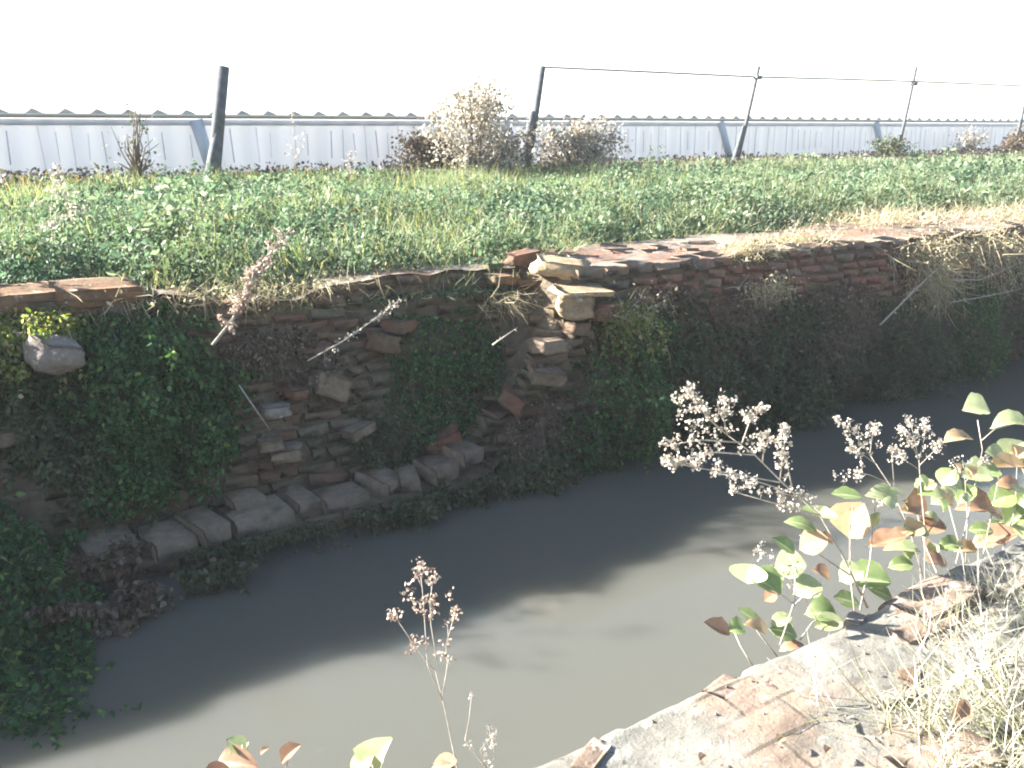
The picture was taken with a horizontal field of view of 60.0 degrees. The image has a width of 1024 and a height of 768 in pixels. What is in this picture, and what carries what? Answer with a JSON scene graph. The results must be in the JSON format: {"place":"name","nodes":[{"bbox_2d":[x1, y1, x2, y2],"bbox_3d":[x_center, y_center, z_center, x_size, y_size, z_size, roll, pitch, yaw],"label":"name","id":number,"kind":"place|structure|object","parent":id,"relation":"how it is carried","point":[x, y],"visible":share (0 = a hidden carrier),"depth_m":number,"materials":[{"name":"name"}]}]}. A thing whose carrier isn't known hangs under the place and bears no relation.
{"place":"outdoors","nodes":[
{"label":"outdoors","id":0,"kind":"place"},
{"bbox_2d":[0,357,1023,767],"bbox_3d":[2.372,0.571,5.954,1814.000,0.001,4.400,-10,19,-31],"label":"canal water","id":1,"kind":"structure","parent":0,"point":[594,605],"depth_m":4.15,"materials":[{"name":"liquid"}]},
{"bbox_2d":[0,491,149,750],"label":"waterside bush","id":2,"kind":"object","parent":1,"relation":"in","point":[18,637],"visible":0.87,"depth_m":3.88,"materials":[{"name":"green plant"}]},
{"bbox_2d":[12,533,208,647],"bbox_3d":[-1.852,0.999,4.220,0.943,0.377,0.639,-10,19,-31],"label":"fringe weed","id":3,"kind":"object","parent":1,"relation":"on","point":[116,622],"visible":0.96,"depth_m":4.15,"materials":[{"name":"brown plant"}]},
{"bbox_2d":[134,554,258,604],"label":"fringe weed","id":4,"kind":"object","parent":1,"relation":"on","point":[219,575],"visible":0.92,"depth_m":4.37,"materials":[{"name":"green plant"}]},
{"bbox_2d":[181,508,393,572],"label":"fringe weed","id":5,"kind":"object","parent":1,"relation":"on","point":[251,545],"visible":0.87,"depth_m":4.68,"materials":[{"name":"green plant"}]},
{"bbox_2d":[321,482,416,538],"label":"fringe weed","id":6,"kind":"object","parent":1,"relation":"on","point":[375,519],"visible":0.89,"depth_m":5.00,"materials":[{"name":"green plant"}]},
{"bbox_2d":[0,209,1023,612],"bbox_3d":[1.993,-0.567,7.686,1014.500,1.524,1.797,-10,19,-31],"label":"brick wall","id":7,"kind":"structure","parent":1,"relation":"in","point":[646,265],"depth_m":5.78,"materials":[{"name":"brick"}]},
{"bbox_2d":[0,427,28,447],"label":"protruding brick","id":8,"kind":"object","parent":7,"relation":"on","point":[6,440],"visible":0.62,"depth_m":4.42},
{"bbox_2d":[0,280,55,314],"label":"coping stone","id":9,"kind":"object","parent":7,"relation":"on","point":[11,294],"visible":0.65,"depth_m":4.62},
{"bbox_2d":[0,305,106,417],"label":"leafy weed","id":10,"kind":"object","parent":7,"relation":"on","point":[13,337],"visible":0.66,"depth_m":4.49,"materials":[{"name":"green plant"}]},
{"bbox_2d":[21,331,85,374],"bbox_3d":[-2.319,-0.162,4.484,0.262,0.224,0.266,13,21,38],"label":"pale stone","id":11,"kind":"object","parent":7,"relation":"attached to","point":[55,355],"visible":0.93,"depth_m":4.40,"materials":[{"name":"stone"}]},
{"bbox_2d":[0,350,129,538],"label":"creeper","id":12,"kind":"object","parent":7,"relation":"attached to","point":[48,461],"visible":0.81,"depth_m":4.51,"materials":[{"name":"green plant"}]},
{"bbox_2d":[47,277,143,310],"bbox_3d":[-2.308,-0.507,4.909,0.474,0.130,0.340,-10,19,-31],"label":"coping stone","id":13,"kind":"object","parent":7,"relation":"on","point":[84,290],"visible":0.85,"depth_m":4.81,"materials":[{"name":"stone"}]},
{"bbox_2d":[73,523,142,560],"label":"ledge block","id":14,"kind":"structure","parent":7,"relation":"on","point":[93,542],"depth_m":4.53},
{"bbox_2d":[27,298,277,540],"bbox_3d":[-1.862,0.201,4.825,1.303,1.260,0.664,-10,19,-31],"label":"creeper","id":15,"kind":"object","parent":7,"relation":"attached to","point":[131,431],"visible":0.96,"depth_m":4.71,"materials":[{"name":"green plant"}]},
{"bbox_2d":[137,518,198,564],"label":"ledge block","id":16,"kind":"structure","parent":7,"relation":"on","point":[174,538],"depth_m":4.56,"materials":[{"name":"stone"}]},
{"bbox_2d":[174,506,231,548],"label":"ledge block","id":17,"kind":"structure","parent":7,"relation":"on","point":[208,527],"depth_m":4.65,"materials":[{"name":"stone"}]},
{"bbox_2d":[60,262,422,333],"bbox_3d":[-1.462,-0.520,5.165,2.151,0.400,0.502,-10,19,-31],"label":"dry tuft","id":18,"kind":"object","parent":7,"relation":"on","point":[183,288],"visible":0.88,"depth_m":5.05,"materials":[{"name":"plant"}]},
{"bbox_2d":[223,487,266,510],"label":"ledge block","id":19,"kind":"structure","parent":7,"relation":"on","point":[236,500],"depth_m":4.93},
{"bbox_2d":[211,225,296,345],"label":"leaning stalk","id":20,"kind":"object","parent":7,"relation":"on","point":[254,272],"visible":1,"depth_m":4.90,"materials":[{"name":"plant"}]},
{"bbox_2d":[218,494,295,539],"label":"ledge block","id":21,"kind":"structure","parent":7,"relation":"on","point":[274,512],"depth_m":4.81,"materials":[{"name":"stone"}]},
{"bbox_2d":[256,436,284,452],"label":"protruding brick","id":22,"kind":"object","parent":7,"relation":"attached to","point":[270,444],"visible":1,"depth_m":4.98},
{"bbox_2d":[258,400,292,419],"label":"protruding brick","id":23,"kind":"object","parent":7,"relation":"attached to","point":[275,410],"visible":0.99,"depth_m":5.05,"materials":[{"name":"stone"}]},
{"bbox_2d":[216,323,351,435],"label":"hanging weed","id":24,"kind":"object","parent":7,"relation":"attached to","point":[246,351],"visible":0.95,"depth_m":5.17,"materials":[{"name":"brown plant"}]},
{"bbox_2d":[269,440,302,464],"bbox_3d":[-1.305,0.392,5.084,0.212,0.088,0.188,-10,19,-31],"label":"protruding brick","id":25,"kind":"object","parent":7,"relation":"attached to","point":[291,452],"visible":0.84,"depth_m":5.02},
{"bbox_2d":[281,382,309,399],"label":"protruding brick","id":26,"kind":"object","parent":7,"relation":"attached to","point":[296,391],"visible":0.98,"depth_m":5.16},
{"bbox_2d":[276,485,320,513],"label":"ledge block","id":27,"kind":"structure","parent":7,"relation":"on","point":[299,499],"depth_m":5.04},
{"bbox_2d":[309,369,351,402],"bbox_3d":[-1.091,0.006,5.329,0.244,0.221,0.195,-10,19,-31],"label":"protruding brick","id":28,"kind":"object","parent":7,"relation":"attached to","point":[341,388],"visible":0.95,"depth_m":5.26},
{"bbox_2d":[310,481,368,514],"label":"ledge block","id":29,"kind":"structure","parent":7,"relation":"on","point":[342,497],"depth_m":5.08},
{"bbox_2d":[307,298,405,361],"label":"thorny twig","id":30,"kind":"object","parent":7,"relation":"on","point":[371,320],"visible":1,"depth_m":5.13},
{"bbox_2d":[339,419,376,441],"bbox_3d":[-0.936,0.275,5.348,0.178,0.100,0.190,15,22,42],"label":"protruding brick","id":31,"kind":"object","parent":7,"relation":"attached to","point":[356,432],"visible":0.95,"depth_m":5.30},
{"bbox_2d":[354,464,399,496],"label":"ledge block","id":32,"kind":"structure","parent":7,"relation":"on","point":[384,482],"depth_m":5.26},
{"bbox_2d":[336,389,424,500],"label":"hanging weed","id":33,"kind":"object","parent":7,"relation":"attached to","point":[393,440],"visible":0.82,"depth_m":5.42,"materials":[{"name":"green plant"}]},
{"bbox_2d":[364,329,401,353],"bbox_3d":[-0.812,-0.262,5.572,0.186,0.169,0.180,10,19,30],"label":"protruding brick","id":34,"kind":"object","parent":7,"relation":"attached to","point":[380,342],"visible":1,"depth_m":5.52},
{"bbox_2d":[380,319,418,333],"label":"protruding brick","id":35,"kind":"object","parent":7,"relation":"on","point":[400,326],"visible":1,"depth_m":5.60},
{"bbox_2d":[394,464,421,491],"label":"ledge block","id":36,"kind":"structure","parent":7,"relation":"on","point":[408,478],"depth_m":5.25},
{"bbox_2d":[413,453,459,485],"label":"ledge block","id":37,"kind":"structure","parent":7,"relation":"on","point":[436,469],"depth_m":5.38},
{"bbox_2d":[419,422,462,453],"bbox_3d":[-0.446,0.368,5.622,0.286,0.218,0.189,-7,18,-23],"label":"protruding brick","id":38,"kind":"object","parent":7,"relation":"on","point":[450,433],"visible":0.61,"depth_m":5.55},
{"bbox_2d":[442,440,483,467],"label":"ledge block","id":39,"kind":"structure","parent":7,"relation":"on","point":[465,454],"depth_m":5.47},
{"bbox_2d":[381,306,555,463],"bbox_3d":[-0.331,0.184,5.795,1.177,1.306,0.707,-5,17,-18],"label":"creeper","id":40,"kind":"object","parent":7,"relation":"attached to","point":[447,380],"visible":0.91,"depth_m":5.71,"materials":[{"name":"green plant"}]},
{"bbox_2d":[362,438,598,536],"bbox_3d":[-0.202,0.644,5.529,1.622,0.497,0.740,-10,19,-31],"label":"hanging weed","id":41,"kind":"object","parent":7,"relation":"hanging from","point":[436,503],"visible":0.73,"depth_m":5.46,"materials":[{"name":"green plant"}]},
{"bbox_2d":[482,272,520,284],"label":"loose brick","id":42,"kind":"object","parent":7,"relation":"on","point":[507,278],"visible":0.94,"depth_m":5.98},
{"bbox_2d":[464,269,546,325],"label":"dry tuft","id":43,"kind":"object","parent":7,"relation":"attached to","point":[500,302],"visible":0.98,"depth_m":5.87,"materials":[{"name":"plant"}]},
{"bbox_2d":[497,383,525,417],"bbox_3d":[-0.003,0.101,5.721,0.189,0.202,0.192,-1,16,-2],"label":"protruding brick","id":44,"kind":"object","parent":7,"relation":"attached to","point":[509,399],"visible":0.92,"depth_m":5.64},
{"bbox_2d":[502,247,540,266],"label":"loose brick","id":45,"kind":"object","parent":7,"relation":"on","point":[522,257],"visible":0.91,"depth_m":6.17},
{"bbox_2d":[476,389,598,495],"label":"hanging weed","id":46,"kind":"object","parent":7,"relation":"hanging from","point":[535,436],"visible":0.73,"depth_m":5.69,"materials":[{"name":"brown plant"}]},
{"bbox_2d":[527,364,566,386],"bbox_3d":[0.219,-0.058,5.734,0.252,0.145,0.199,-5,17,-18],"label":"protruding brick","id":47,"kind":"object","parent":7,"relation":"attached to","point":[554,376],"visible":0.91,"depth_m":5.67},
{"bbox_2d":[526,336,568,354],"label":"protruding brick","id":48,"kind":"object","parent":7,"relation":"on","point":[548,345],"visible":1,"depth_m":5.67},
{"bbox_2d":[529,253,590,279],"bbox_3d":[0.327,-0.791,6.005,0.416,0.154,0.339,-1,16,-5],"label":"mortar lump","id":49,"kind":"object","parent":7,"relation":"on","point":[562,268],"visible":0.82,"depth_m":5.89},
{"bbox_2d":[560,320,591,335],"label":"protruding brick","id":50,"kind":"object","parent":7,"relation":"on","point":[579,328],"visible":0.88,"depth_m":5.76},
{"bbox_2d":[555,296,595,320],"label":"buff block","id":51,"kind":"structure","parent":50,"relation":"on","point":[573,309],"depth_m":5.71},
{"bbox_2d":[546,283,615,298],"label":"buff slab","id":52,"kind":"structure","parent":51,"relation":"on","point":[564,291],"depth_m":5.74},
{"bbox_2d":[588,300,625,321],"bbox_3d":[0.614,-0.500,6.008,0.298,0.156,0.246,-10,19,-31],"label":"loose brick","id":53,"kind":"object","parent":7,"relation":"on","point":[600,314],"visible":0.58,"depth_m":5.89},
{"bbox_2d":[548,304,688,479],"bbox_3d":[0.859,0.187,5.884,1.301,1.262,0.792,-10,19,-31],"label":"creeper","id":54,"kind":"object","parent":7,"relation":"attached to","point":[659,403],"visible":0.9,"depth_m":5.91,"materials":[{"name":"green plant"}]},
{"bbox_2d":[576,279,687,333],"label":"leafy tuft","id":55,"kind":"object","parent":54,"relation":"on","point":[656,305],"visible":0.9,"depth_m":5.97,"materials":[{"name":"plant"}]},
{"bbox_2d":[583,298,672,398],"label":"leafy weed","id":56,"kind":"object","parent":7,"relation":"on","point":[625,331],"visible":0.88,"depth_m":5.94,"materials":[{"name":"green plant"}]},
{"bbox_2d":[639,290,779,458],"bbox_3d":[1.597,0.000,6.436,1.394,1.390,0.666,-10,19,-31],"label":"creeper","id":57,"kind":"object","parent":7,"relation":"attached to","point":[712,393],"visible":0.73,"depth_m":6.37,"materials":[{"name":"green plant"}]},
{"bbox_2d":[650,280,796,390],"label":"hanging weed","id":58,"kind":"object","parent":7,"relation":"attached to","point":[756,310],"visible":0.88,"depth_m":6.59,"materials":[{"name":"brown plant"}]},
{"bbox_2d":[726,263,809,311],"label":"dry tuft","id":59,"kind":"object","parent":7,"relation":"attached to","point":[773,290],"visible":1,"depth_m":6.66,"materials":[{"name":"plant"}]},
{"bbox_2d":[698,215,862,274],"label":"dry tuft","id":60,"kind":"object","parent":7,"relation":"on","point":[745,248],"visible":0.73,"depth_m":6.85,"materials":[{"name":"plant"}]},
{"bbox_2d":[740,282,881,432],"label":"creeper","id":61,"kind":"object","parent":7,"relation":"attached to","point":[788,407],"visible":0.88,"depth_m":6.86,"materials":[{"name":"green plant"}]},
{"bbox_2d":[775,276,896,397],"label":"hanging weed","id":62,"kind":"object","parent":7,"relation":"hanging from","point":[862,306],"visible":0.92,"depth_m":7.08,"materials":[{"name":"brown plant"}]},
{"bbox_2d":[843,291,971,407],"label":"creeper","id":63,"kind":"object","parent":7,"relation":"attached to","point":[900,388],"visible":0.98,"depth_m":7.52,"materials":[{"name":"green plant"}]},
{"bbox_2d":[794,196,1023,240],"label":"dry tuft","id":64,"kind":"object","parent":7,"relation":"on","point":[895,217],"visible":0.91,"depth_m":8.62,"materials":[{"name":"plant"}]},
{"bbox_2d":[839,203,1023,332],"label":"root tangle","id":65,"kind":"object","parent":7,"relation":"attached to","point":[934,284],"visible":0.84,"depth_m":7.77,"materials":[{"name":"plant"}]},
{"bbox_2d":[929,272,1019,386],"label":"creeper","id":66,"kind":"object","parent":7,"relation":"attached to","point":[990,361],"visible":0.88,"depth_m":8.03,"materials":[{"name":"green plant"}]},
{"bbox_2d":[940,197,1023,312],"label":"root tangle","id":67,"kind":"object","parent":7,"relation":"attached to","point":[1009,271],"visible":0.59,"depth_m":8.25,"materials":[{"name":"plant"}]},
{"bbox_2d":[999,263,1023,357],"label":"creeper","id":68,"kind":"object","parent":7,"relation":"attached to","point":[1020,353],"visible":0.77,"depth_m":8.58,"materials":[{"name":"green plant"}]},
{"bbox_2d":[0,149,1023,357],"bbox_3d":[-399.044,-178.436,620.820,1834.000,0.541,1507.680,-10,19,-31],"label":"ground","id":69,"kind":"structure","parent":0,"point":[190,283],"depth_m":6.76,"materials":[{"name":"green plant"}]},
{"bbox_2d":[102,89,163,176],"bbox_3d":[-4.124,-2.715,9.599,0.415,0.917,0.591,9,18,28],"label":"sapling","id":70,"kind":"object","parent":69,"relation":"on","point":[137,156],"visible":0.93,"depth_m":9.64,"materials":[{"name":"brown plant"}]},
{"bbox_2d":[205,65,228,176],"bbox_3d":[-3.413,-2.978,10.198,0.424,1.309,0.235,-22,27,-52],"label":"fence post","id":71,"kind":"object","parent":69,"relation":"on","point":[214,156],"visible":0.78,"depth_m":10.17,"materials":[{"name":"metal"}]},
{"bbox_2d":[375,126,483,173],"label":"dead bush","id":72,"kind":"object","parent":69,"relation":"on","point":[417,152],"visible":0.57,"depth_m":11.75,"materials":[{"name":"brown plant"}]},
{"bbox_2d":[409,68,550,172],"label":"dead bush","id":73,"kind":"object","parent":69,"relation":"on","point":[485,104],"visible":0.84,"depth_m":11.60,"materials":[{"name":"beige plant"}]},
{"bbox_2d":[482,128,525,174],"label":"dead bush","id":74,"kind":"object","parent":69,"relation":"on","point":[505,150],"visible":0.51,"depth_m":11.86,"materials":[{"name":"brown plant"}]},
{"bbox_2d":[0,144,1023,334],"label":"weed cover","id":75,"kind":"object","parent":69,"relation":"on","point":[46,258],"visible":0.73,"depth_m":7.56,"materials":[{"name":"green plant"}]},
{"bbox_2d":[30,163,67,248],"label":"tall weed","id":76,"kind":"object","parent":75,"relation":"on","point":[50,207],"visible":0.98,"depth_m":5.27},
{"bbox_2d":[50,176,86,230],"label":"tall weed","id":77,"kind":"object","parent":75,"relation":"on","point":[71,205],"visible":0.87,"depth_m":5.86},
{"bbox_2d":[0,97,1023,179],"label":"shed","id":78,"kind":"structure","parent":69,"relation":"on","point":[43,134],"depth_m":12.83,"materials":[{"name":"metal"}]},
{"bbox_2d":[0,146,1023,192],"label":"leaf litter","id":79,"kind":"object","parent":69,"relation":"on","point":[83,176],"visible":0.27,"depth_m":11.59,"materials":[{"name":"brown plant"}]},
{"bbox_2d":[517,66,544,168],"bbox_3d":[0.223,-3.619,12.443,0.173,1.614,0.576,15,22,42],"label":"fence post","id":80,"kind":"object","parent":69,"relation":"on","point":[534,113],"visible":0.59,"depth_m":12.41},
{"bbox_2d":[545,66,1023,86],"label":"fence rail","id":81,"kind":"object","parent":80,"relation":"attached to","point":[553,67],"visible":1,"depth_m":14.65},
{"bbox_2d":[524,105,632,168],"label":"dead bush","id":82,"kind":"object","parent":69,"relation":"on","point":[578,137],"visible":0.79,"depth_m":12.58,"materials":[{"name":"beige plant"}]},
{"bbox_2d":[732,66,761,160],"bbox_3d":[3.812,-4.295,14.627,0.671,1.816,0.148,-12,20,-36],"label":"fence post","id":83,"kind":"object","parent":69,"relation":"on","point":[739,143],"visible":0.83,"depth_m":14.64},
{"bbox_2d":[867,133,924,156],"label":"dark shrub","id":84,"kind":"object","parent":69,"relation":"on","point":[893,148],"visible":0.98,"depth_m":16.61,"materials":[{"name":"green plant"}]},
{"bbox_2d":[894,66,917,156],"bbox_3d":[7.425,-5.019,16.830,0.577,1.933,0.141,-12,20,-36],"label":"fence post","id":85,"kind":"object","parent":69,"relation":"on","point":[913,84],"visible":0.71,"depth_m":16.84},
{"bbox_2d":[943,126,990,154],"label":"dead bush","id":86,"kind":"object","parent":69,"relation":"on","point":[968,147],"visible":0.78,"depth_m":18.95,"materials":[{"name":"beige plant"}]},
{"bbox_2d":[993,125,1023,152],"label":"bush","id":87,"kind":"object","parent":69,"relation":"on","point":[1013,146],"visible":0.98,"depth_m":18.91,"materials":[{"name":"brown plant"}]},
{"bbox_2d":[0,0,1023,112],"label":"sky","id":88,"kind":"structure","parent":0,"point":[351,51],"materials":[{"name":"white"}]},
{"bbox_2d":[536,540,1023,767],"bbox_3d":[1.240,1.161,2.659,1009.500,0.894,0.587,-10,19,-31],"label":"ledge","id":89,"kind":"object","parent":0,"point":[684,733],"visible":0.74,"depth_m":2.31,"materials":[{"name":"concrete"}]},
{"bbox_2d":[206,735,300,767],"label":"withered plant","id":90,"kind":"object","parent":89,"relation":"on","point":[235,754],"visible":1,"depth_m":1.85,"materials":[{"name":"brown plant"}]},
{"bbox_2d":[350,736,456,767],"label":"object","id":91,"kind":"object","parent":89,"relation":"on","point":[370,753],"visible":1,"depth_m":1.99,"materials":[{"name":"plant"}]},
{"bbox_2d":[386,556,462,767],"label":"dried plant","id":92,"kind":"object","parent":89,"relation":"on","point":[427,581],"visible":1,"depth_m":1.96,"materials":[{"name":"plant"}]},
{"bbox_2d":[464,691,496,767],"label":"dried plant","id":93,"kind":"object","parent":89,"relation":"on","point":[484,743],"visible":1,"depth_m":2.14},
{"bbox_2d":[569,737,611,767],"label":"ledge stone","id":94,"kind":"object","parent":89,"relation":"on","point":[593,752],"visible":1,"depth_m":2.13,"materials":[{"name":"beige stone"}]},
{"bbox_2d":[701,674,736,700],"bbox_3d":[0.573,0.825,2.396,0.076,0.024,0.134,13,21,38],"label":"ledge stone","id":95,"kind":"object","parent":89,"relation":"on","point":[726,694],"visible":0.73,"depth_m":2.37,"materials":[{"name":"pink stone"}]},
{"bbox_2d":[734,680,778,716],"bbox_3d":[0.646,0.840,2.346,0.185,0.028,0.110,-7,17,-22],"label":"ledge stone","id":96,"kind":"object","parent":89,"relation":"on","point":[748,699],"visible":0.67,"depth_m":2.34,"materials":[{"name":"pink stone"}]},
{"bbox_2d":[658,380,868,607],"bbox_3d":[0.788,0.351,2.767,0.737,0.796,0.138,-3,16,-12],"label":"dried plant","id":97,"kind":"object","parent":89,"relation":"on","point":[670,460],"visible":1,"depth_m":2.71,"materials":[{"name":"plant"}]},
{"bbox_2d":[704,535,843,665],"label":"bramble","id":98,"kind":"object","parent":89,"relation":"on","point":[767,578],"visible":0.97,"depth_m":2.69,"materials":[{"name":"green plant"}]},
{"bbox_2d":[783,483,928,610],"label":"bramble","id":99,"kind":"object","parent":89,"relation":"on","point":[850,520],"visible":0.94,"depth_m":2.97,"materials":[{"name":"green plant"}]},
{"bbox_2d":[874,684,919,709],"bbox_3d":[1.015,0.837,2.356,0.135,0.042,0.055,-6,17,-21],"label":"ledge stone","id":100,"kind":"object","parent":89,"relation":"on","point":[884,696],"visible":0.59,"depth_m":2.34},
{"bbox_2d":[892,414,946,579],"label":"dried plant","id":101,"kind":"object","parent":89,"relation":"on","point":[927,428],"visible":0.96,"depth_m":3.27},
{"bbox_2d":[888,612,968,644],"bbox_3d":[1.260,0.744,2.677,0.320,0.050,0.075,-9,18,-29],"label":"ledge stone","id":102,"kind":"object","parent":89,"relation":"on","point":[908,636],"visible":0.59,"depth_m":2.65,"materials":[{"name":"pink stone"}]},
{"bbox_2d":[878,575,985,620],"bbox_3d":[1.345,0.700,2.831,0.346,0.078,0.174,-10,19,-31],"label":"ledge stone","id":103,"kind":"object","parent":89,"relation":"on","point":[936,607],"visible":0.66,"depth_m":2.81,"materials":[{"name":"brown stone"}]},
{"bbox_2d":[869,392,1023,574],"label":"bramble","id":104,"kind":"object","parent":89,"relation":"on","point":[1006,493],"visible":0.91,"depth_m":3.57,"materials":[{"name":"green plant"}]},
{"bbox_2d":[832,415,923,579],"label":"dried plant","id":105,"kind":"object","parent":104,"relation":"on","point":[874,430],"visible":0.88,"depth_m":3.17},
{"bbox_2d":[883,730,1009,767],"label":"ledge stone","id":106,"kind":"object","parent":89,"relation":"on","point":[893,762],"visible":0.77,"depth_m":2.12,"materials":[{"name":"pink stone"}]},
{"bbox_2d":[966,559,1023,602],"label":"ledge stone","id":107,"kind":"object","parent":89,"relation":"on","point":[1009,570],"visible":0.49,"depth_m":2.94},
{"bbox_2d":[995,723,1023,767],"bbox_3d":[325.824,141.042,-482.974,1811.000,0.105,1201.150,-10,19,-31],"label":"bank","id":108,"kind":"structure","parent":0,"point":[1016,745],"depth_m":2.22,"materials":[{"name":"soil"}]},
{"bbox_2d":[755,520,1023,767],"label":"dry grass","id":109,"kind":"structure","parent":108,"relation":"on","point":[985,702],"depth_m":2.31,"materials":[{"name":"beige plant"}]},
{"bbox_2d":[952,699,973,722],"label":"fallen leaf","id":110,"kind":"object","parent":109,"relation":"on","point":[963,705],"visible":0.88,"depth_m":2.17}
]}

